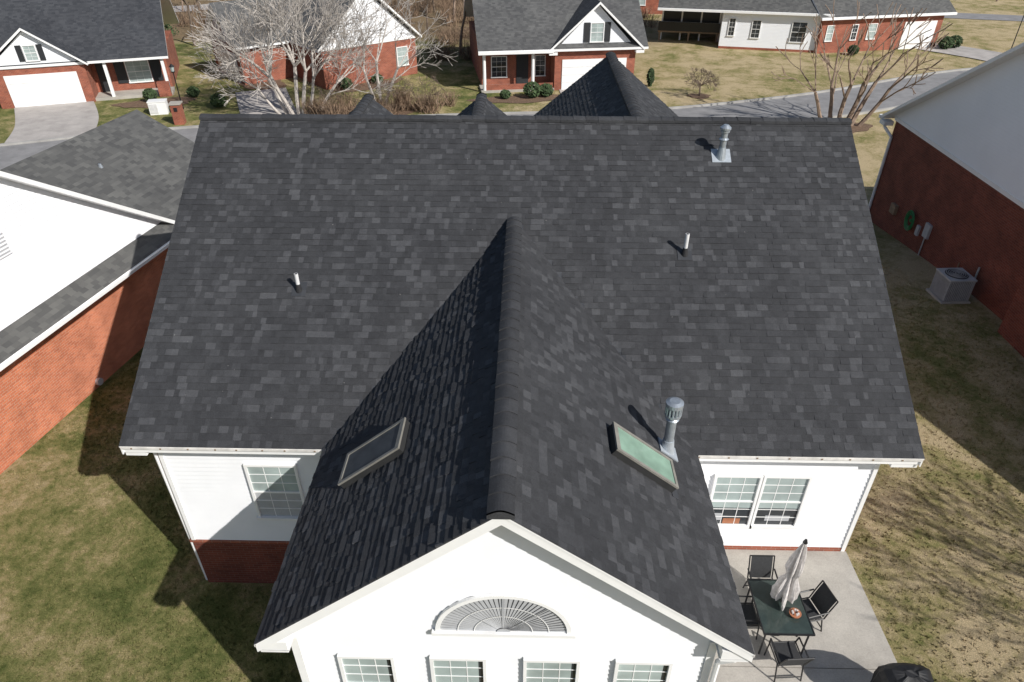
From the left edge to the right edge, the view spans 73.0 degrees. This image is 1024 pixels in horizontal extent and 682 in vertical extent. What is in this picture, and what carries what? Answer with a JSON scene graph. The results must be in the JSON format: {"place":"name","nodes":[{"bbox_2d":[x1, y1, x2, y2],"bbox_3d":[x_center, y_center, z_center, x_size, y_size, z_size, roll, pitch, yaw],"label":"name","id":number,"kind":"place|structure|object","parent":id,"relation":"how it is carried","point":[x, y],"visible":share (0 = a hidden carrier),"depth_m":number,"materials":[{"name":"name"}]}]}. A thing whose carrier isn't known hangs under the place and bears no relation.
{"place":"outdoors","nodes":[
{"label":"outdoors","id":0,"kind":"place"},
{"bbox_2d":[5,101,98,142],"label":"driveway","id":1,"kind":"structure","parent":0,"point":[52,121],"depth_m":44.92,"materials":[{"name":"concrete"}]},
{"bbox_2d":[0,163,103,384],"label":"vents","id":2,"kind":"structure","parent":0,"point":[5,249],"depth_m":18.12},
{"bbox_2d":[0,30,179,108],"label":"walls","id":3,"kind":"structure","parent":0,"point":[89,80],"depth_m":49.48,"materials":[{"name":"red brick"}]},
{"bbox_2d":[3,59,163,107],"bbox_3d":[-29.889,-18.285,48.898,9.608,2.300,1.453,-23,41,-30],"label":"garage door and windows","id":4,"kind":"structure","parent":3,"relation":"attached to","point":[44,89],"depth_m":47.91,"materials":[{"name":"white metal"}]},
{"bbox_2d":[0,0,178,69],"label":"roof","id":5,"kind":"structure","parent":3,"relation":"on","point":[86,32],"depth_m":48.31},
{"bbox_2d":[0,31,82,69],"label":"gable","id":6,"kind":"structure","parent":5,"relation":"attached to","point":[23,48],"depth_m":46.17,"materials":[{"name":"white"}]},
{"bbox_2d":[173,4,208,11],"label":"road","id":7,"kind":"structure","parent":0,"point":[177,8],"depth_m":81.89,"materials":[{"name":"grey asphalt"}]},
{"bbox_2d":[235,88,296,113],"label":"driveway","id":8,"kind":"structure","parent":0,"point":[247,104],"depth_m":48.58,"materials":[{"name":"concrete"}]},
{"bbox_2d":[0,67,973,169],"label":"road","id":9,"kind":"structure","parent":0,"point":[784,106],"depth_m":47.63,"materials":[{"name":"grey asphalt"}]},
{"bbox_2d":[0,0,1023,681],"bbox_3d":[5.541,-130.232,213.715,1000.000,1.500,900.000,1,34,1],"label":"ground","id":10,"kind":"structure","parent":0,"point":[672,58],"depth_m":17.04,"materials":[{"name":"plant"}]},
{"bbox_2d":[0,248,167,473],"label":"walls","id":11,"kind":"structure","parent":10,"relation":"on","point":[47,384],"depth_m":20.86,"materials":[{"name":"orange brick"}]},
{"bbox_2d":[0,109,194,370],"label":"roof","id":12,"kind":"structure","parent":11,"relation":"on","point":[143,159],"depth_m":24.43,"materials":[{"name":"grey"}]},
{"bbox_2d":[0,178,159,330],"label":"gable siding","id":13,"kind":"object","parent":12,"relation":"attached to","point":[57,242],"depth_m":19.50,"materials":[{"name":"white plastic"}]},
{"bbox_2d":[112,97,196,107],"bbox_3d":[-25.011,-16.628,48.448,5.699,0.001,2.522,-12,36,-17],"label":"mulch bed","id":14,"kind":"object","parent":10,"relation":"on","point":[143,103],"visible":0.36,"depth_m":48.63,"materials":[{"name":"brown soil"}]},
{"bbox_2d":[142,88,157,100],"bbox_3d":[-25.419,-17.277,48.617,1.039,0.950,1.029,1,34,1],"label":"shrub","id":15,"kind":"object","parent":14,"relation":"on","point":[149,93],"visible":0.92,"depth_m":48.34,"materials":[{"name":"green plant"}]},
{"bbox_2d":[146,98,169,114],"bbox_3d":[-23.400,-15.719,46.413,1.698,0.860,0.760,-8,35,-11],"label":"utility box","id":16,"kind":"object","parent":10,"relation":"on","point":[158,106],"visible":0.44,"depth_m":46.09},
{"bbox_2d":[164,24,178,34],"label":"evergreen tree","id":17,"kind":"object","parent":10,"relation":"on","point":[168,28],"visible":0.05,"depth_m":68.06,"materials":[{"name":"green plant"}]},
{"bbox_2d":[169,64,183,108],"bbox_3d":[-22.539,-17.096,46.578,0.386,2.950,0.386,1,34,1],"label":"street lamp","id":18,"kind":"object","parent":10,"relation":"on","point":[171,66],"visible":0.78,"depth_m":46.09,"materials":[{"name":"black metal"}]},
{"bbox_2d":[168,101,186,124],"bbox_3d":[-21.410,-14.609,44.369,0.720,1.330,0.720,-5,35,-7],"label":"brick mailbox","id":19,"kind":"object","parent":10,"relation":"on","point":[177,112],"visible":1,"depth_m":44.17,"materials":[{"name":"brick"}]},
{"bbox_2d":[186,86,199,96],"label":"shrub","id":20,"kind":"object","parent":10,"relation":"on","point":[192,91],"visible":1,"depth_m":49.45,"materials":[{"name":"green plant"}]},
{"bbox_2d":[182,0,210,45],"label":"woodland tree","id":21,"kind":"object","parent":10,"relation":"on","point":[190,18],"visible":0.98,"depth_m":63.22,"materials":[{"name":"brown plant"}]},
{"bbox_2d":[210,93,226,107],"bbox_3d":[-20.144,-16.498,47.417,1.164,1.016,1.154,1,34,1],"label":"shrub","id":22,"kind":"object","parent":10,"relation":"on","point":[216,100],"visible":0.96,"depth_m":47.12,"materials":[{"name":"green plant"}]},
{"bbox_2d":[237,79,286,89],"bbox_3d":[-19.279,-19.988,53.373,3.384,0.001,6.143,-25,42,-32],"label":"mulch bed","id":23,"kind":"object","parent":10,"relation":"on","point":[280,83],"visible":0.41,"depth_m":52.44,"materials":[{"name":"brown soil"}]},
{"bbox_2d":[186,0,395,113],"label":"bare tree","id":24,"kind":"object","parent":10,"relation":"on","point":[271,16],"visible":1,"depth_m":43.23,"materials":[{"name":"grey plant"}]},
{"bbox_2d":[210,37,417,89],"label":"walls","id":25,"kind":"structure","parent":10,"relation":"on","point":[387,67],"depth_m":52.95,"materials":[{"name":"red brick"}]},
{"bbox_2d":[210,0,414,82],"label":"gable and windows","id":26,"kind":"structure","parent":25,"relation":"attached to","point":[401,51],"depth_m":52.35,"materials":[{"name":"white"}]},
{"bbox_2d":[203,0,421,52],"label":"roof","id":27,"kind":"structure","parent":25,"relation":"on","point":[220,8],"depth_m":51.93,"materials":[{"name":"grey"}]},
{"bbox_2d":[301,105,414,114],"bbox_3d":[-10.217,-15.348,46.571,8.945,0.001,3.999,1,34,1],"label":"mulch bed","id":28,"kind":"object","parent":10,"relation":"on","point":[403,112],"visible":0.04,"depth_m":46.83,"materials":[{"name":"brown soil"}]},
{"bbox_2d":[293,72,461,114],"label":"bare shrubs","id":29,"kind":"object","parent":28,"relation":"on","point":[401,98],"visible":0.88,"depth_m":46.19,"materials":[{"name":"brown plant"}]},
{"bbox_2d":[334,78,403,91],"bbox_3d":[-10.630,-19.356,52.447,6.234,0.001,2.129,-22,40,-29],"label":"mulch bed","id":30,"kind":"object","parent":10,"relation":"on","point":[366,87],"visible":0.43,"depth_m":52.44,"materials":[{"name":"brown soil"}]},
{"bbox_2d":[338,77,352,88],"bbox_3d":[-12.322,-19.113,51.345,1.070,0.910,1.099,1,34,1],"label":"shrub","id":31,"kind":"object","parent":30,"relation":"on","point":[344,80],"visible":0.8,"depth_m":51.10,"materials":[{"name":"green plant"}]},
{"bbox_2d":[371,73,382,83],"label":"shrub","id":32,"kind":"object","parent":30,"relation":"on","point":[373,78],"visible":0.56,"depth_m":52.57,"materials":[{"name":"green plant"}]},
{"bbox_2d":[317,0,456,102],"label":"bare tree","id":33,"kind":"object","parent":10,"relation":"on","point":[379,51],"visible":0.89,"depth_m":45.81,"materials":[{"name":"grey plant"}]},
{"bbox_2d":[174,0,660,61],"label":"brush thicket","id":34,"kind":"object","parent":10,"relation":"on","point":[442,36],"visible":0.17,"depth_m":71.94,"materials":[{"name":"brown plant"}]},
{"bbox_2d":[416,0,428,33],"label":"woodland tree","id":35,"kind":"object","parent":10,"relation":"on","point":[426,13],"visible":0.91,"depth_m":68.14,"materials":[{"name":"brown plant"}]},
{"bbox_2d":[452,0,455,22],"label":"woodland tree","id":36,"kind":"object","parent":10,"relation":"on","point":[454,3],"visible":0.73,"depth_m":73.30,"materials":[{"name":"beige plant"}]},
{"bbox_2d":[450,0,465,55],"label":"woodland tree","id":37,"kind":"object","parent":10,"relation":"on","point":[461,32],"visible":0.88,"depth_m":59.89,"materials":[{"name":"beige plant"}]},
{"bbox_2d":[466,94,558,102],"bbox_3d":[0.509,-17.226,49.324,7.590,0.001,2.133,-7,35,-10],"label":"mulch bed","id":38,"kind":"object","parent":10,"relation":"on","point":[517,99],"visible":0.84,"depth_m":49.26,"materials":[{"name":"brown soil"}]},
{"bbox_2d":[499,89,510,98],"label":"shrub","id":39,"kind":"object","parent":38,"relation":"on","point":[504,94],"visible":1,"depth_m":49.07,"materials":[{"name":"green plant"}]},
{"bbox_2d":[523,81,540,97],"bbox_3d":[1.460,-17.913,49.345,1.385,1.181,1.337,1,34,1],"label":"shrub","id":40,"kind":"object","parent":38,"relation":"on","point":[535,87],"visible":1,"depth_m":49.09,"materials":[{"name":"green plant"}]},
{"bbox_2d":[540,83,553,96],"bbox_3d":[2.430,-17.993,49.673,1.123,1.026,1.219,1,34,1],"label":"shrub","id":41,"kind":"object","parent":38,"relation":"on","point":[546,88],"visible":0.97,"depth_m":49.39,"materials":[{"name":"green plant"}]},
{"bbox_2d":[158,453,879,681],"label":"walls","id":42,"kind":"structure","parent":10,"relation":"on","point":[233,539],"depth_m":10.23,"materials":[{"name":"white plastic"}]},
{"bbox_2d":[153,453,735,681],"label":"downspouts","id":43,"kind":"object","parent":42,"relation":"attached to","point":[716,666],"visible":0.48,"depth_m":14.07,"materials":[{"name":"white metal"}]},
{"bbox_2d":[432,593,574,638],"bbox_3d":[-0.122,3.814,9.616,2.040,0.900,0.080,1,34,1],"label":"half round louver","id":44,"kind":"object","parent":42,"relation":"attached to","point":[503,615],"visible":1,"depth_m":9.69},
{"bbox_2d":[119,51,924,655],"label":"roof","id":45,"kind":"structure","parent":42,"relation":"on","point":[511,317],"depth_m":13.87,"materials":[{"name":"grey"}]},
{"bbox_2d":[291,273,307,296],"bbox_3d":[-4.405,-1.186,14.262,0.300,0.475,0.298,1,34,1],"label":"vent pipe","id":46,"kind":"object","parent":45,"relation":"on","point":[299,289],"visible":1,"depth_m":14.29,"materials":[{"name":"plastic"}]},
{"bbox_2d":[337,417,410,495],"bbox_3d":[-2.233,1.864,11.272,1.176,1.044,0.860,1,34,1],"label":"skylight","id":47,"kind":"object","parent":45,"relation":"on","point":[379,450],"visible":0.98,"depth_m":11.13,"materials":[{"name":"clear glass"}]},
{"bbox_2d":[608,421,678,499],"bbox_3d":[2.118,1.918,11.222,1.176,1.044,0.790,1,34,1],"label":"skylight","id":48,"kind":"object","parent":45,"relation":"on","point":[630,449],"visible":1,"depth_m":11.09,"materials":[{"name":"green glass"}]},
{"bbox_2d":[657,397,683,461],"bbox_3d":[2.734,1.508,11.877,0.343,1.236,0.340,1,34,1],"label":"chimney flue","id":49,"kind":"object","parent":45,"relation":"on","point":[674,406],"visible":0.98,"depth_m":11.73,"materials":[{"name":"metal"}]},
{"bbox_2d":[677,233,691,259],"bbox_3d":[3.631,-1.997,14.475,0.300,0.555,0.298,1,34,1],"label":"vent pipe","id":50,"kind":"object","parent":45,"relation":"on","point":[684,252],"visible":1,"depth_m":14.51,"materials":[{"name":"plastic"}]},
{"bbox_2d":[711,124,731,162],"bbox_3d":[4.698,-4.410,15.399,0.420,0.811,0.325,1,34,1],"label":"furnace vent","id":51,"kind":"object","parent":45,"relation":"on","point":[721,154],"visible":1,"depth_m":15.45,"materials":[{"name":"metal"}]},
{"bbox_2d":[120,447,923,661],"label":"fascia and soffit","id":52,"kind":"structure","parent":42,"relation":"attached to","point":[726,651],"depth_m":9.55,"materials":[{"name":"white wood"}]},
{"bbox_2d":[243,463,812,681],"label":"windows","id":53,"kind":"structure","parent":42,"relation":"attached to","point":[758,501],"depth_m":13.73,"materials":[{"name":"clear glass"}]},
{"bbox_2d":[469,21,635,92],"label":"walls","id":54,"kind":"structure","parent":10,"relation":"on","point":[552,77],"depth_m":51.13,"materials":[{"name":"red brick"}]},
{"bbox_2d":[463,0,648,55],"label":"roof","id":55,"kind":"structure","parent":54,"relation":"on","point":[504,27],"depth_m":49.97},
{"bbox_2d":[562,5,634,51],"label":"gable","id":56,"kind":"structure","parent":55,"relation":"attached to","point":[597,25],"depth_m":49.45,"materials":[{"name":"white"}]},
{"bbox_2d":[491,54,626,89],"bbox_3d":[3.401,-19.971,51.369,9.957,2.300,1.332,4,35,7],"label":"garage door and windows","id":57,"kind":"structure","parent":54,"relation":"attached to","point":[573,70],"depth_m":51.26,"materials":[{"name":"white glass"}]},
{"bbox_2d":[646,67,654,86],"bbox_3d":[10.401,-19.803,51.968,0.660,1.411,0.651,1,34,1],"label":"shrub","id":58,"kind":"object","parent":10,"relation":"on","point":[650,77],"visible":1,"depth_m":51.79,"materials":[{"name":"green plant"}]},
{"bbox_2d":[639,0,662,13],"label":"brick house","id":59,"kind":"structure","parent":10,"relation":"on","point":[649,4],"depth_m":77.99,"materials":[{"name":"red brick"}]},
{"bbox_2d":[687,93,710,98],"bbox_3d":[13.568,-17.738,50.075,1.574,0.001,1.480,-23,40,-30],"label":"mulch bed","id":60,"kind":"object","parent":10,"relation":"on","point":[702,96],"visible":1,"depth_m":49.91,"materials":[{"name":"brown soil"}]},
{"bbox_2d":[682,68,721,95],"bbox_3d":[13.473,-18.472,49.459,2.837,2.026,2.425,1,34,1],"label":"ornamental tree","id":61,"kind":"object","parent":10,"relation":"on","point":[699,84],"visible":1,"depth_m":49.21,"materials":[{"name":"brown plant"}]},
{"bbox_2d":[658,0,834,52],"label":"white siding house","id":62,"kind":"structure","parent":10,"relation":"on","point":[768,25],"depth_m":61.90,"materials":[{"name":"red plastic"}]},
{"bbox_2d":[707,549,896,681],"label":"patio","id":63,"kind":"structure","parent":10,"relation":"on","point":[849,643],"depth_m":13.18,"materials":[{"name":"concrete"}]},
{"bbox_2d":[739,595,759,639],"bbox_3d":[4.326,5.148,13.082,0.647,0.897,0.549,1,34,1],"label":"patio chair","id":64,"kind":"object","parent":63,"relation":"on","point":[750,615],"visible":0.35,"depth_m":13.09,"materials":[{"name":"fabric"}]},
{"bbox_2d":[742,555,777,601],"bbox_3d":[4.931,4.767,13.641,0.549,0.897,0.647,1,34,1],"label":"patio chair","id":65,"kind":"object","parent":63,"relation":"on","point":[761,567],"visible":0.52,"depth_m":13.71,"materials":[{"name":"fabric"}]},
{"bbox_2d":[745,579,814,654],"bbox_3d":[4.996,5.234,13.105,0.920,0.722,1.170,1,34,1],"label":"patio table","id":66,"kind":"object","parent":63,"relation":"on","point":[774,619],"visible":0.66,"depth_m":12.78,"materials":[{"name":"green glass"}]},
{"bbox_2d":[789,608,801,618],"bbox_3d":[5.202,5.005,12.719,0.220,0.107,0.220,1,34,1],"label":"bowl","id":67,"kind":"object","parent":66,"relation":"on","point":[795,613],"visible":1,"depth_m":12.68,"materials":[{"name":"ceramic"}]},
{"bbox_2d":[760,539,807,635],"bbox_3d":[5.039,4.461,12.688,0.496,2.470,0.498,1,34,1],"label":"patio umbrella","id":68,"kind":"object","parent":63,"relation":"on","point":[785,587],"visible":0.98,"depth_m":12.53,"materials":[{"name":"white fabric"}]},
{"bbox_2d":[764,637,815,681],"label":"patio chair","id":69,"kind":"object","parent":63,"relation":"on","point":[787,653],"visible":1,"depth_m":12.41,"materials":[{"name":"fabric"}]},
{"bbox_2d":[796,580,838,636],"bbox_3d":[5.667,5.088,13.171,0.647,0.897,0.549,-7,35,-10],"label":"patio chair","id":70,"kind":"object","parent":63,"relation":"on","point":[823,599],"visible":0.66,"depth_m":13.12,"materials":[{"name":"fabric"}]},
{"bbox_2d":[870,663,933,681],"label":"covered grill","id":71,"kind":"object","parent":63,"relation":"on","point":[899,672],"visible":1,"depth_m":11.51,"materials":[{"name":"black fabric"}]},
{"bbox_2d":[847,45,859,54],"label":"shrub","id":72,"kind":"object","parent":10,"relation":"on","point":[853,49],"visible":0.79,"depth_m":60.69,"materials":[{"name":"green plant"}]},
{"bbox_2d":[771,0,952,126],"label":"bare tree","id":73,"kind":"object","parent":10,"relation":"on","point":[853,114],"visible":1,"depth_m":42.12,"materials":[{"name":"beige plant"}]},
{"bbox_2d":[851,123,872,132],"bbox_3d":[20.744,-13.636,44.061,3.936,0.001,3.095,17,38,23],"label":"mulch bed","id":74,"kind":"object","parent":10,"relation":"on","point":[863,127],"visible":0.16,"depth_m":43.93,"materials":[{"name":"brown soil"}]},
{"bbox_2d":[812,0,957,53],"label":"brick house","id":75,"kind":"structure","parent":10,"relation":"on","point":[845,15],"depth_m":61.50,"materials":[{"name":"red brick"}]},
{"bbox_2d":[936,36,955,48],"bbox_3d":[39.297,-27.043,62.733,1.502,1.194,1.427,1,34,1],"label":"shrub","id":76,"kind":"object","parent":10,"relation":"on","point":[946,44],"visible":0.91,"depth_m":62.44,"materials":[{"name":"green plant"}]},
{"bbox_2d":[870,121,1023,357],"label":"walls","id":77,"kind":"structure","parent":10,"relation":"on","point":[974,221],"depth_m":24.88,"materials":[{"name":"red brick"}]},
{"bbox_2d":[904,210,914,230],"bbox_3d":[15.985,-4.832,27.756,0.176,0.850,0.686,1,34,1],"label":"garden hose","id":78,"kind":"object","parent":77,"relation":"attached to","point":[908,214],"visible":1,"depth_m":27.77,"materials":[{"name":"green rubber"}]},
{"bbox_2d":[868,118,979,278],"bbox_3d":[15.886,-5.180,27.166,0.359,4.542,9.073,1,34,1],"label":"downspout and meters","id":79,"kind":"object","parent":77,"relation":"attached to","point":[893,210],"visible":0.75,"depth_m":29.05,"materials":[{"name":"grey metal"}]},
{"bbox_2d":[879,42,1023,125],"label":"roof","id":80,"kind":"structure","parent":77,"relation":"on","point":[1013,52],"depth_m":24.70,"materials":[{"name":"grey"}]},
{"bbox_2d":[894,53,1023,208],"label":"gable siding","id":81,"kind":"object","parent":77,"relation":"on","point":[974,125],"visible":1,"depth_m":23.44,"materials":[{"name":"white plastic"}]},
{"bbox_2d":[926,268,977,303],"bbox_3d":[15.010,-1.902,23.605,1.000,0.947,1.000,-1,34,-1],"label":"air conditioner unit","id":82,"kind":"object","parent":10,"relation":"on","point":[952,285],"visible":1,"depth_m":23.38,"materials":[{"name":"metal"}]},
{"bbox_2d":[951,35,962,47],"bbox_3d":[40.401,-27.317,63.118,1.311,1.197,1.411,1,34,1],"label":"shrub","id":83,"kind":"object","parent":10,"relation":"on","point":[959,41],"visible":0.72,"depth_m":62.75,"materials":[{"name":"green plant"}]},
{"bbox_2d":[1011,15,1023,47],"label":"street lamp","id":84,"kind":"object","parent":10,"relation":"on","point":[1017,31],"visible":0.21,"depth_m":60.15,"materials":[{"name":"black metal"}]},
{"bbox_2d":[917,44,1001,60],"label":"driveway","id":85,"kind":"structure","parent":0,"point":[976,53],"depth_m":61.75,"materials":[{"name":"concrete"}]},
{"bbox_2d":[944,13,1023,20],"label":"road","id":86,"kind":"structure","parent":0,"point":[989,16],"depth_m":76.90,"materials":[{"name":"grey asphalt"}]}
]}

